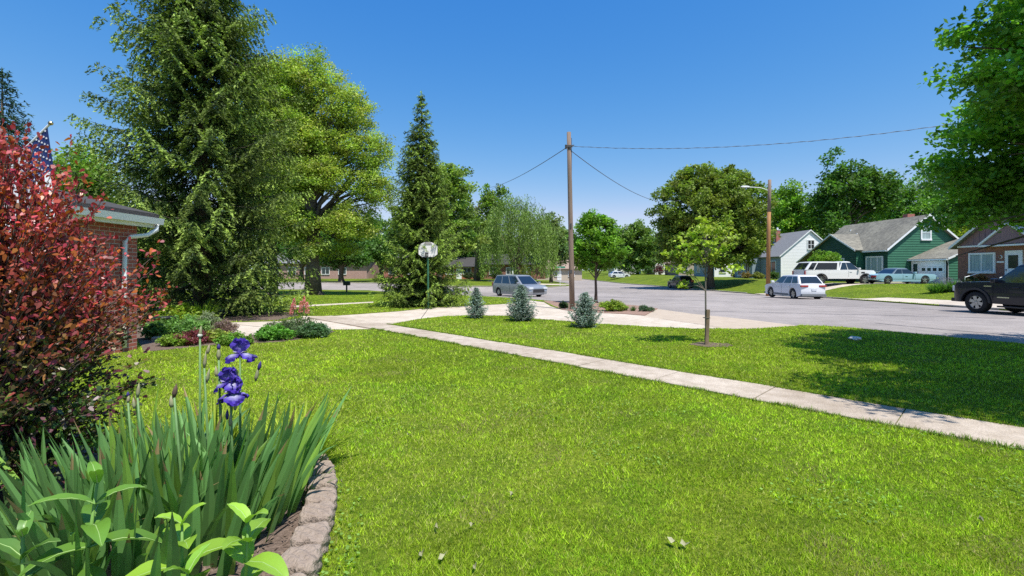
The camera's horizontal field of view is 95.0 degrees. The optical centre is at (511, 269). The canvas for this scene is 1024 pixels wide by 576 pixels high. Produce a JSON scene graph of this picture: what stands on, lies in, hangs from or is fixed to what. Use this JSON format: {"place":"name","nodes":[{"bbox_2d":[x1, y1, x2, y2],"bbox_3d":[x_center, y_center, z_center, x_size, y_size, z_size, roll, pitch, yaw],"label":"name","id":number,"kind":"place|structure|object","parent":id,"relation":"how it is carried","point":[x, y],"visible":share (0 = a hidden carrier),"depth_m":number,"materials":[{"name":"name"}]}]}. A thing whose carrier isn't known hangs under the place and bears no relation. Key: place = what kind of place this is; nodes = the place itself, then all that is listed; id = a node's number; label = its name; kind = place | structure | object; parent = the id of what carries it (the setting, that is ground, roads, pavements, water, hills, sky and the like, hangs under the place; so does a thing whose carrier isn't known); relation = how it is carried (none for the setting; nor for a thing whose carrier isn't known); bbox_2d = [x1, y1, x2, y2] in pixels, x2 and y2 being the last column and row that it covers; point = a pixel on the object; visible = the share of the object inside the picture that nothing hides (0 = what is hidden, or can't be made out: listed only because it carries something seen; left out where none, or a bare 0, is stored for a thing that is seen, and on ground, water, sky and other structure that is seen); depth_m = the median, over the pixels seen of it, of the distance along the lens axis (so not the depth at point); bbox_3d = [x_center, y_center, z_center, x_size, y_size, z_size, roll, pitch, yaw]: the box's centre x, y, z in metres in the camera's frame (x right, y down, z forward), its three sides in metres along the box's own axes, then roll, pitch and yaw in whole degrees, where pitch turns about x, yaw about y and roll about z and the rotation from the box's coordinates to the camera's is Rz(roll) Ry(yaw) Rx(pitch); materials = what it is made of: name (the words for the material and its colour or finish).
{"place":"outdoors","nodes":[
{"label":"outdoors","id":0,"kind":"place"},
{"bbox_2d":[0,445,306,575],"bbox_3d":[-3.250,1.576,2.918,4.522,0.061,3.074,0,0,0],"label":"wood chip mulch","id":1,"kind":"object","parent":0,"point":[263,574],"visible":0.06,"depth_m":2.72,"materials":[{"name":"brown wood"}]},
{"bbox_2d":[0,511,74,575],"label":"milkweed","id":2,"kind":"object","parent":1,"relation":"on","point":[15,548],"visible":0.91,"depth_m":1.91,"materials":[{"name":"green plant"}]},
{"bbox_2d":[18,461,161,575],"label":"milkweed","id":3,"kind":"object","parent":1,"relation":"on","point":[95,529],"visible":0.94,"depth_m":1.98,"materials":[{"name":"green plant"}]},
{"bbox_2d":[0,111,182,490],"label":"barberry shrub","id":4,"kind":"object","parent":1,"relation":"on","point":[41,366],"visible":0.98,"depth_m":3.28,"materials":[{"name":"red plant"}]},
{"bbox_2d":[0,327,350,575],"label":"iris plant","id":5,"kind":"object","parent":1,"relation":"on","point":[183,467],"visible":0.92,"depth_m":2.64,"materials":[{"name":"green plant"}]},
{"bbox_2d":[126,502,243,575],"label":"milkweed","id":6,"kind":"object","parent":1,"relation":"on","point":[183,533],"visible":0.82,"depth_m":2.03,"materials":[{"name":"green plant"}]},
{"bbox_2d":[163,543,210,575],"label":"milkweed","id":7,"kind":"object","parent":1,"relation":"on","point":[194,558],"visible":0.96,"depth_m":1.90,"materials":[{"name":"green plant"}]},
{"bbox_2d":[136,378,282,449],"bbox_3d":[-2.619,1.315,4.060,1.593,0.619,1.584,0,0,0],"label":"daylily","id":8,"kind":"object","parent":1,"relation":"on","point":[235,431],"visible":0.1,"depth_m":4.26,"materials":[{"name":"green plant"}]},
{"bbox_2d":[222,502,288,575],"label":"milkweed","id":9,"kind":"object","parent":1,"relation":"on","point":[272,563],"visible":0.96,"depth_m":2.10,"materials":[{"name":"green plant"}]},
{"bbox_2d":[281,544,322,575],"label":"retaining block","id":10,"kind":"structure","parent":1,"relation":"on","point":[306,559],"depth_m":2.42,"materials":[{"name":"grey stone"}]},
{"bbox_2d":[235,397,373,462],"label":"iris leaves","id":11,"kind":"object","parent":1,"relation":"on","point":[332,429],"visible":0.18,"depth_m":3.93,"materials":[{"name":"green plant"}]},
{"bbox_2d":[289,521,330,555],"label":"retaining block","id":12,"kind":"structure","parent":1,"relation":"on","point":[313,533],"depth_m":2.64,"materials":[{"name":"grey stone"}]},
{"bbox_2d":[298,500,334,532],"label":"retaining block","id":13,"kind":"structure","parent":1,"relation":"on","point":[317,512],"depth_m":2.86,"materials":[{"name":"grey stone"}]},
{"bbox_2d":[304,487,337,512],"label":"retaining block","id":14,"kind":"structure","parent":1,"relation":"on","point":[321,494],"depth_m":3.10,"materials":[{"name":"grey stone"}]},
{"bbox_2d":[307,472,337,491],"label":"retaining block","id":15,"kind":"structure","parent":1,"relation":"on","point":[324,481],"depth_m":3.31,"materials":[{"name":"grey stone"}]},
{"bbox_2d":[312,460,335,475],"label":"retaining block","id":16,"kind":"structure","parent":1,"relation":"on","point":[324,465],"depth_m":3.53,"materials":[{"name":"grey stone"}]},
{"bbox_2d":[137,306,298,320],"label":"mulch bed","id":17,"kind":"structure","parent":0,"point":[257,317],"depth_m":16.49,"materials":[{"name":"brown soil"}]},
{"bbox_2d":[53,0,331,320],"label":"spruce tree","id":18,"kind":"object","parent":17,"relation":"on","point":[200,104],"visible":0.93,"depth_m":16.05,"materials":[{"name":"green plant"}]},
{"bbox_2d":[137,320,334,350],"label":"garden soil","id":19,"kind":"structure","parent":0,"point":[144,342],"depth_m":10.27,"materials":[{"name":"brown soil"}]},
{"bbox_2d":[137,314,193,338],"bbox_3d":[-8.120,1.366,10.994,1.090,0.607,1.087,0,0,-41],"label":"perennial","id":20,"kind":"object","parent":19,"relation":"on","point":[151,329],"visible":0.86,"depth_m":10.80,"materials":[{"name":"green plant"}]},
{"bbox_2d":[155,333,191,346],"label":"perennial","id":21,"kind":"object","parent":19,"relation":"on","point":[165,340],"visible":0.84,"depth_m":9.75,"materials":[{"name":"green plant"}]},
{"bbox_2d":[152,302,203,319],"bbox_3d":[-10.345,1.351,14.517,1.657,0.768,1.406,0,0,0],"label":"hosta","id":22,"kind":"object","parent":19,"relation":"on","point":[181,308],"visible":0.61,"depth_m":14.35,"materials":[{"name":"green plant"}]},
{"bbox_2d":[166,313,214,332],"bbox_3d":[-7.781,1.365,11.287,1.032,0.602,0.918,0,0,38],"label":"perennial","id":23,"kind":"object","parent":19,"relation":"on","point":[198,324],"visible":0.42,"depth_m":11.34,"materials":[{"name":"green plant"}]},
{"bbox_2d":[173,328,215,345],"bbox_3d":[-6.880,1.447,10.063,0.823,0.402,0.740,0,0,24],"label":"perennial","id":24,"kind":"object","parent":19,"relation":"on","point":[193,338],"visible":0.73,"depth_m":9.99,"materials":[{"name":"red plant"}]},
{"bbox_2d":[184,298,229,317],"bbox_3d":[-9.974,1.248,15.034,1.898,0.799,1.814,0,0,0],"label":"daylily","id":25,"kind":"object","parent":19,"relation":"on","point":[209,309],"visible":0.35,"depth_m":15.09,"materials":[{"name":"green plant"}]},
{"bbox_2d":[196,310,222,330],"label":"perennial","id":26,"kind":"object","parent":19,"relation":"on","point":[208,315],"visible":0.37,"depth_m":12.15,"materials":[{"name":"green plant"}]},
{"bbox_2d":[202,328,231,341],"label":"perennial","id":27,"kind":"object","parent":19,"relation":"on","point":[216,334],"visible":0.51,"depth_m":10.45,"materials":[{"name":"green plant"}]},
{"bbox_2d":[210,318,239,332],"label":"perennial","id":28,"kind":"object","parent":19,"relation":"on","point":[225,325],"visible":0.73,"depth_m":11.67,"materials":[{"name":"purple plant"}]},
{"bbox_2d":[213,330,253,345],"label":"perennial","id":29,"kind":"object","parent":19,"relation":"on","point":[227,339],"visible":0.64,"depth_m":9.94,"materials":[{"name":"green plant"}]},
{"bbox_2d":[249,323,296,340],"bbox_3d":[-5.464,1.440,10.716,0.955,0.425,0.898,0,0,35],"label":"perennial","id":30,"kind":"object","parent":19,"relation":"on","point":[274,332],"visible":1,"depth_m":10.61,"materials":[{"name":"green plant"}]},
{"bbox_2d":[265,315,318,335],"bbox_3d":[-5.316,1.377,11.332,1.243,0.588,1.045,0,0,-10],"label":"perennial","id":31,"kind":"object","parent":19,"relation":"on","point":[290,324],"visible":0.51,"depth_m":11.24,"materials":[{"name":"green plant"}]},
{"bbox_2d":[289,296,309,334],"bbox_3d":[-5.221,1.119,11.542,0.510,0.966,0.139,0,0,0],"label":"lupin","id":32,"kind":"object","parent":19,"relation":"on","point":[301,305],"visible":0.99,"depth_m":11.53,"materials":[{"name":"pink plant"}]},
{"bbox_2d":[295,322,331,338],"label":"perennial","id":33,"kind":"object","parent":19,"relation":"on","point":[310,330],"visible":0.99,"depth_m":10.99,"materials":[{"name":"green plant"}]},
{"bbox_2d":[231,319,366,335],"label":"garden walk","id":34,"kind":"structure","parent":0,"point":[246,329],"depth_m":13.43,"materials":[{"name":"concrete"}]},
{"bbox_2d":[0,0,1009,270],"label":"sky","id":35,"kind":"structure","parent":0,"point":[503,83],"materials":[{"name":"blue"}]},
{"bbox_2d":[303,300,712,328],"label":"driveway","id":36,"kind":"structure","parent":0,"point":[547,311],"depth_m":16.74,"materials":[{"name":"concrete"}]},
{"bbox_2d":[419,242,436,308],"bbox_3d":[-3.803,0.284,20.974,0.826,3.070,0.466,0,0,13],"label":"basketball hoop","id":37,"kind":"object","parent":36,"relation":"on","point":[431,252],"visible":0.97,"depth_m":21.08,"materials":[{"name":"white"}]},
{"bbox_2d":[44,270,1023,575],"bbox_3d":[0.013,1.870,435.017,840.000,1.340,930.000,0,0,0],"label":"lawn","id":38,"kind":"structure","parent":0,"point":[742,284],"depth_m":4.23,"materials":[{"name":"plant"}]},
{"bbox_2d":[0,67,34,164],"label":"spruce tree","id":39,"kind":"object","parent":38,"relation":"on","point":[12,90],"visible":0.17,"depth_m":29.07,"materials":[{"name":"green plant"}]},
{"bbox_2d":[2,190,164,358],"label":"garage","id":40,"kind":"structure","parent":38,"relation":"on","point":[123,222],"depth_m":8.96,"materials":[{"name":"red brick"}]},
{"bbox_2d":[0,121,58,252],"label":"flag","id":41,"kind":"object","parent":40,"relation":"attached to","point":[44,140],"visible":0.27,"depth_m":6.22,"materials":[{"name":"fabric"},{"name":"metal"}]},
{"bbox_2d":[51,140,131,203],"bbox_3d":[-25.179,-2.697,26.785,6.179,9.504,5.540,0,0,-18],"label":"background tree","id":42,"kind":"object","parent":38,"relation":"on","point":[82,164],"visible":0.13,"depth_m":26.16,"materials":[{"name":"green plant"}]},
{"bbox_2d":[137,212,282,303],"bbox_3d":[-18.240,-0.712,24.973,11.502,6.171,9.449,0,0,0],"label":"background tree","id":43,"kind":"object","parent":38,"relation":"on","point":[171,282],"visible":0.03,"depth_m":24.20,"materials":[{"name":"green plant"}]},
{"bbox_2d":[222,57,318,294],"bbox_3d":[-20.781,-7.679,39.969,9.785,20.138,7.808,0,0,0],"label":"locust tree","id":44,"kind":"object","parent":38,"relation":"on","point":[287,117],"visible":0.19,"depth_m":38.65,"materials":[{"name":"green plant"}]},
{"bbox_2d":[280,238,327,280],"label":"background tree","id":45,"kind":"object","parent":38,"relation":"on","point":[301,265],"visible":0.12,"depth_m":69.03,"materials":[{"name":"green plant"}]},
{"bbox_2d":[224,42,400,294],"bbox_3d":[-17.224,-8.447,40.209,15.542,21.746,7.496,0,0,0],"label":"locust tree","id":46,"kind":"object","parent":38,"relation":"on","point":[326,151],"visible":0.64,"depth_m":39.37,"materials":[{"name":"green plant"}]},
{"bbox_2d":[267,253,378,278],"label":"house","id":47,"kind":"structure","parent":38,"relation":"on","point":[363,272],"depth_m":84.00,"materials":[{"name":"brown brick"}]},
{"bbox_2d":[319,229,373,281],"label":"background tree","id":48,"kind":"object","parent":38,"relation":"on","point":[358,261],"visible":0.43,"depth_m":61.29,"materials":[{"name":"green plant"}]},
{"bbox_2d":[360,234,399,280],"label":"background tree","id":49,"kind":"object","parent":38,"relation":"on","point":[377,248],"visible":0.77,"depth_m":64.45,"materials":[{"name":"green plant"}]},
{"bbox_2d":[367,91,471,309],"bbox_3d":[-4.330,-3.132,22.759,4.990,11.199,5.160,0,0,0],"label":"spruce tree","id":50,"kind":"object","parent":38,"relation":"on","point":[421,213],"visible":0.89,"depth_m":22.18,"materials":[{"name":"green plant"}]},
{"bbox_2d":[387,163,491,285],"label":"park tree","id":51,"kind":"object","parent":38,"relation":"on","point":[455,176],"visible":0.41,"depth_m":46.22,"materials":[{"name":"green plant"}]},
{"bbox_2d":[442,257,480,278],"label":"house","id":52,"kind":"structure","parent":38,"relation":"on","point":[468,266],"depth_m":82.00,"materials":[{"name":"grey brick"}]},
{"bbox_2d":[464,286,488,318],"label":"blue spruce","id":53,"kind":"object","parent":38,"relation":"on","point":[478,310],"visible":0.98,"depth_m":15.77,"materials":[{"name":"green plant"}]},
{"bbox_2d":[445,183,511,280],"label":"park tree","id":54,"kind":"object","parent":38,"relation":"on","point":[489,198],"visible":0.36,"depth_m":69.28,"materials":[{"name":"green plant"}]},
{"bbox_2d":[483,254,546,278],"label":"house","id":55,"kind":"structure","parent":38,"relation":"on","point":[503,269],"depth_m":84.00,"materials":[{"name":"brown brick"}]},
{"bbox_2d":[473,193,561,277],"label":"willow tree","id":56,"kind":"object","parent":38,"relation":"on","point":[526,225],"visible":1,"depth_m":63.67,"materials":[{"name":"green plant"}]},
{"bbox_2d":[505,284,538,321],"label":"blue spruce","id":57,"kind":"object","parent":38,"relation":"on","point":[522,305],"visible":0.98,"depth_m":14.81,"materials":[{"name":"green plant"}]},
{"bbox_2d":[534,211,568,282],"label":"park tree","id":58,"kind":"object","parent":38,"relation":"on","point":[563,247],"visible":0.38,"depth_m":82.99,"materials":[{"name":"green plant"}]},
{"bbox_2d":[536,260,581,279],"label":"house","id":59,"kind":"structure","parent":38,"relation":"on","point":[563,273],"depth_m":104.00,"materials":[{"name":"beige"}]},
{"bbox_2d":[564,292,603,327],"bbox_3d":[2.051,1.170,13.197,1.087,1.138,1.091,0,0,-43],"label":"blue spruce","id":60,"kind":"object","parent":38,"relation":"on","point":[585,311],"visible":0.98,"depth_m":13.05,"materials":[{"name":"green plant"}]},
{"bbox_2d":[545,301,657,315],"bbox_3d":[4.182,1.871,22.606,4.654,0.444,11.074,0,0,0],"label":"pebble bed","id":61,"kind":"object","parent":38,"relation":"on","point":[628,311],"visible":0.32,"depth_m":19.54,"materials":[{"name":"grey gravel"}]},
{"bbox_2d":[565,132,574,309],"bbox_3d":[2.498,-2.019,20.264,0.440,7.851,0.248,0,0,0],"label":"utility pole","id":62,"kind":"object","parent":61,"relation":"on","point":[569,145],"visible":0.94,"depth_m":20.18,"materials":[{"name":"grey wood"}]},
{"bbox_2d":[574,124,949,148],"bbox_3d":[9.676,-4.963,17.251,15.562,0.727,0.033,0,0,22],"label":"overhead cable","id":63,"kind":"object","parent":62,"relation":"attached to","point":[755,145],"visible":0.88,"depth_m":17.35,"materials":[{"name":"grey plastic"}]},
{"bbox_2d":[565,208,631,302],"bbox_3d":[4.745,-0.682,25.485,3.576,5.354,2.908,0,0,0],"label":"maple tree","id":64,"kind":"object","parent":61,"relation":"on","point":[603,244],"visible":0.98,"depth_m":25.10,"materials":[{"name":"green plant"}]},
{"bbox_2d":[598,299,628,310],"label":"shrub","id":65,"kind":"object","parent":61,"relation":"on","point":[616,305],"visible":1,"depth_m":19.06,"materials":[{"name":"green plant"}]},
{"bbox_2d":[624,263,641,274],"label":"bush","id":66,"kind":"object","parent":38,"relation":"on","point":[632,270],"visible":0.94,"depth_m":115.40,"materials":[{"name":"green plant"}]},
{"bbox_2d":[613,218,663,274],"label":"background tree","id":67,"kind":"object","parent":38,"relation":"on","point":[637,237],"visible":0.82,"depth_m":116.07,"materials":[{"name":"green plant"}]},
{"bbox_2d":[663,261,693,274],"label":"house","id":68,"kind":"structure","parent":38,"relation":"on","point":[672,269],"depth_m":102.47,"materials":[{"name":"beige"}]},
{"bbox_2d":[690,342,731,346],"bbox_3d":[4.261,1.583,10.020,0.797,0.016,0.718,0,0,-40],"label":"mulch ring","id":69,"kind":"object","parent":38,"relation":"on","point":[704,345],"visible":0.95,"depth_m":9.96,"materials":[{"name":"brown soil"}]},
{"bbox_2d":[658,214,744,312],"bbox_3d":[4.080,0.251,10.028,1.738,2.898,1.138,0,0,0],"label":"sapling tree","id":70,"kind":"object","parent":69,"relation":"on","point":[713,253],"visible":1,"depth_m":9.98,"materials":[{"name":"green plant"}]},
{"bbox_2d":[703,309,709,344],"bbox_3d":[4.142,1.270,9.991,0.162,0.860,0.142,0,0,0],"label":"wooden stake","id":71,"kind":"object","parent":69,"relation":"on","point":[707,323],"visible":0.86,"depth_m":9.93,"materials":[{"name":"brown wood"}]},
{"bbox_2d":[644,161,780,288],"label":"maple tree","id":72,"kind":"object","parent":38,"relation":"on","point":[717,196],"visible":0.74,"depth_m":53.42,"materials":[{"name":"green plant"}]},
{"bbox_2d":[694,252,732,276],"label":"house","id":73,"kind":"structure","parent":38,"relation":"on","point":[698,271],"depth_m":80.00,"materials":[{"name":"white"}]},
{"bbox_2d":[741,179,770,295],"bbox_3d":[20.528,-2.626,39.500,2.565,9.925,0.340,0,0,0],"label":"lamp pole","id":74,"kind":"object","parent":38,"relation":"on","point":[768,247],"visible":0.94,"depth_m":39.39,"materials":[{"name":"orange wood"}]},
{"bbox_2d":[765,178,818,234],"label":"background tree","id":75,"kind":"object","parent":38,"relation":"on","point":[790,213],"visible":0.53,"depth_m":82.25,"materials":[{"name":"green plant"}]},
{"bbox_2d":[797,190,835,235],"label":"background tree","id":76,"kind":"object","parent":38,"relation":"on","point":[811,227],"visible":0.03,"depth_m":96.31,"materials":[{"name":"green plant"}]},
{"bbox_2d":[807,249,842,261],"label":"garden tree","id":77,"kind":"object","parent":38,"relation":"on","point":[831,256],"visible":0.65,"depth_m":44.96,"materials":[{"name":"green plant"}]},
{"bbox_2d":[807,146,909,238],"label":"background tree","id":78,"kind":"object","parent":38,"relation":"on","point":[865,190],"visible":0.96,"depth_m":75.80,"materials":[{"name":"green plant"}]},
{"bbox_2d":[796,214,958,282],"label":"house","id":79,"kind":"structure","parent":38,"relation":"on","point":[903,242],"depth_m":44.19,"materials":[{"name":"green wood"}]},
{"bbox_2d":[866,256,882,271],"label":"window","id":80,"kind":"structure","parent":79,"relation":"in","point":[875,263],"depth_m":45.48,"materials":[{"name":"white glass"}]},
{"bbox_2d":[920,226,931,239],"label":"window","id":81,"kind":"structure","parent":79,"relation":"in","point":[925,235],"depth_m":43.94,"materials":[{"name":"white glass"}]},
{"bbox_2d":[921,261,943,282],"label":"garage door","id":82,"kind":"structure","parent":79,"relation":"in","point":[926,268],"depth_m":41.40,"materials":[{"name":"white"}]},
{"bbox_2d":[857,168,956,223],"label":"background tree","id":83,"kind":"object","parent":38,"relation":"on","point":[917,207],"visible":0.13,"depth_m":85.64,"materials":[{"name":"green plant"}]},
{"bbox_2d":[905,154,966,227],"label":"background tree","id":84,"kind":"object","parent":38,"relation":"on","point":[922,187],"visible":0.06,"depth_m":96.81,"materials":[{"name":"green plant"}]},
{"bbox_2d":[923,282,948,292],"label":"garden plant","id":85,"kind":"object","parent":38,"relation":"on","point":[934,289],"visible":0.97,"depth_m":29.34,"materials":[{"name":"green plant"}]},
{"bbox_2d":[949,224,968,237],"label":"background tree","id":86,"kind":"object","parent":38,"relation":"on","point":[959,233],"visible":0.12,"depth_m":59.26,"materials":[{"name":"green plant"}]},
{"bbox_2d":[905,0,1023,255],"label":"maple tree","id":87,"kind":"object","parent":38,"relation":"on","point":[992,114],"visible":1,"depth_m":8.94,"materials":[{"name":"green plant"}]},
{"bbox_2d":[948,210,1023,280],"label":"house","id":88,"kind":"structure","parent":38,"relation":"on","point":[999,261],"depth_m":31.60,"materials":[{"name":"brown brick"}]},
{"bbox_2d":[968,252,995,273],"bbox_3d":[32.233,-0.463,32.235,0.135,1.414,1.810,0,0,0],"label":"window","id":89,"kind":"structure","parent":88,"relation":"in","point":[977,262],"depth_m":32.17,"materials":[{"name":"white glass"}]},
{"bbox_2d":[1005,250,1022,274],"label":"door","id":90,"kind":"structure","parent":88,"relation":"in","point":[1013,258],"depth_m":30.21,"materials":[{"name":"white wood"}]},
{"bbox_2d":[165,279,1023,343],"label":"road","id":91,"kind":"structure","parent":0,"point":[837,313],"depth_m":21.05,"materials":[{"name":"grey asphalt"}]},
{"bbox_2d":[492,274,546,296],"bbox_3d":[0.548,1.274,38.402,2.400,1.784,5.185,0,0,-37],"label":"minivan","id":92,"kind":"object","parent":91,"relation":"on","point":[506,284],"visible":0.8,"depth_m":37.63,"materials":[{"name":"silver metal"}]},
{"bbox_2d":[667,275,693,288],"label":"parked car","id":93,"kind":"object","parent":91,"relation":"on","point":[674,281],"visible":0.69,"depth_m":58.18,"materials":[{"name":"grey paint"}]},
{"bbox_2d":[764,274,826,298],"bbox_3d":[20.200,1.179,33.697,2.240,1.704,4.685,0,0,0],"label":"parked car","id":94,"kind":"object","parent":91,"relation":"on","point":[797,286],"visible":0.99,"depth_m":32.02,"materials":[{"name":"white paint"}]},
{"bbox_2d":[619,297,1014,334],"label":"road cracks","id":95,"kind":"object","parent":91,"relation":"on","point":[879,323],"visible":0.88,"depth_m":17.63,"materials":[{"name":"grey asphalt"}]},
{"bbox_2d":[951,265,1023,312],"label":"pickup truck","id":96,"kind":"object","parent":91,"relation":"on","point":[1006,291],"visible":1,"depth_m":18.39,"materials":[{"name":"black paint"}]},
{"bbox_2d":[307,316,1023,449],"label":"sidewalk","id":97,"kind":"structure","parent":0,"point":[980,429],"depth_m":6.07,"materials":[{"name":"concrete"}]},
{"bbox_2d":[645,309,794,328],"bbox_3d":[6.150,1.816,16.792,2.873,0.360,7.906,0,0,-15],"label":"apron","id":98,"kind":"object","parent":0,"point":[725,322],"visible":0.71,"depth_m":15.34,"materials":[{"name":"beige concrete"}]},
{"bbox_2d":[733,228,822,278],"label":"house","id":99,"kind":"structure","parent":0,"point":[789,250],"depth_m":63.45,"materials":[{"name":"white"}]},
{"bbox_2d":[757,283,928,295],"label":"side driveway","id":100,"kind":"structure","parent":0,"point":[832,286],"depth_m":41.66,"materials":[{"name":"concrete"}]},
{"bbox_2d":[792,261,875,283],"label":"suv","id":101,"kind":"object","parent":100,"relation":"on","point":[848,272],"visible":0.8,"depth_m":41.05,"materials":[{"name":"white paint"}]},
{"bbox_2d":[866,268,937,283],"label":"classic car","id":102,"kind":"object","parent":100,"relation":"on","point":[890,275],"visible":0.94,"depth_m":40.28,"materials":[{"name":"blue paint"}]},
{"bbox_2d":[850,297,1002,307],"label":"pavement","id":103,"kind":"structure","parent":0,"point":[934,301],"depth_m":26.59,"materials":[{"name":"concrete"}]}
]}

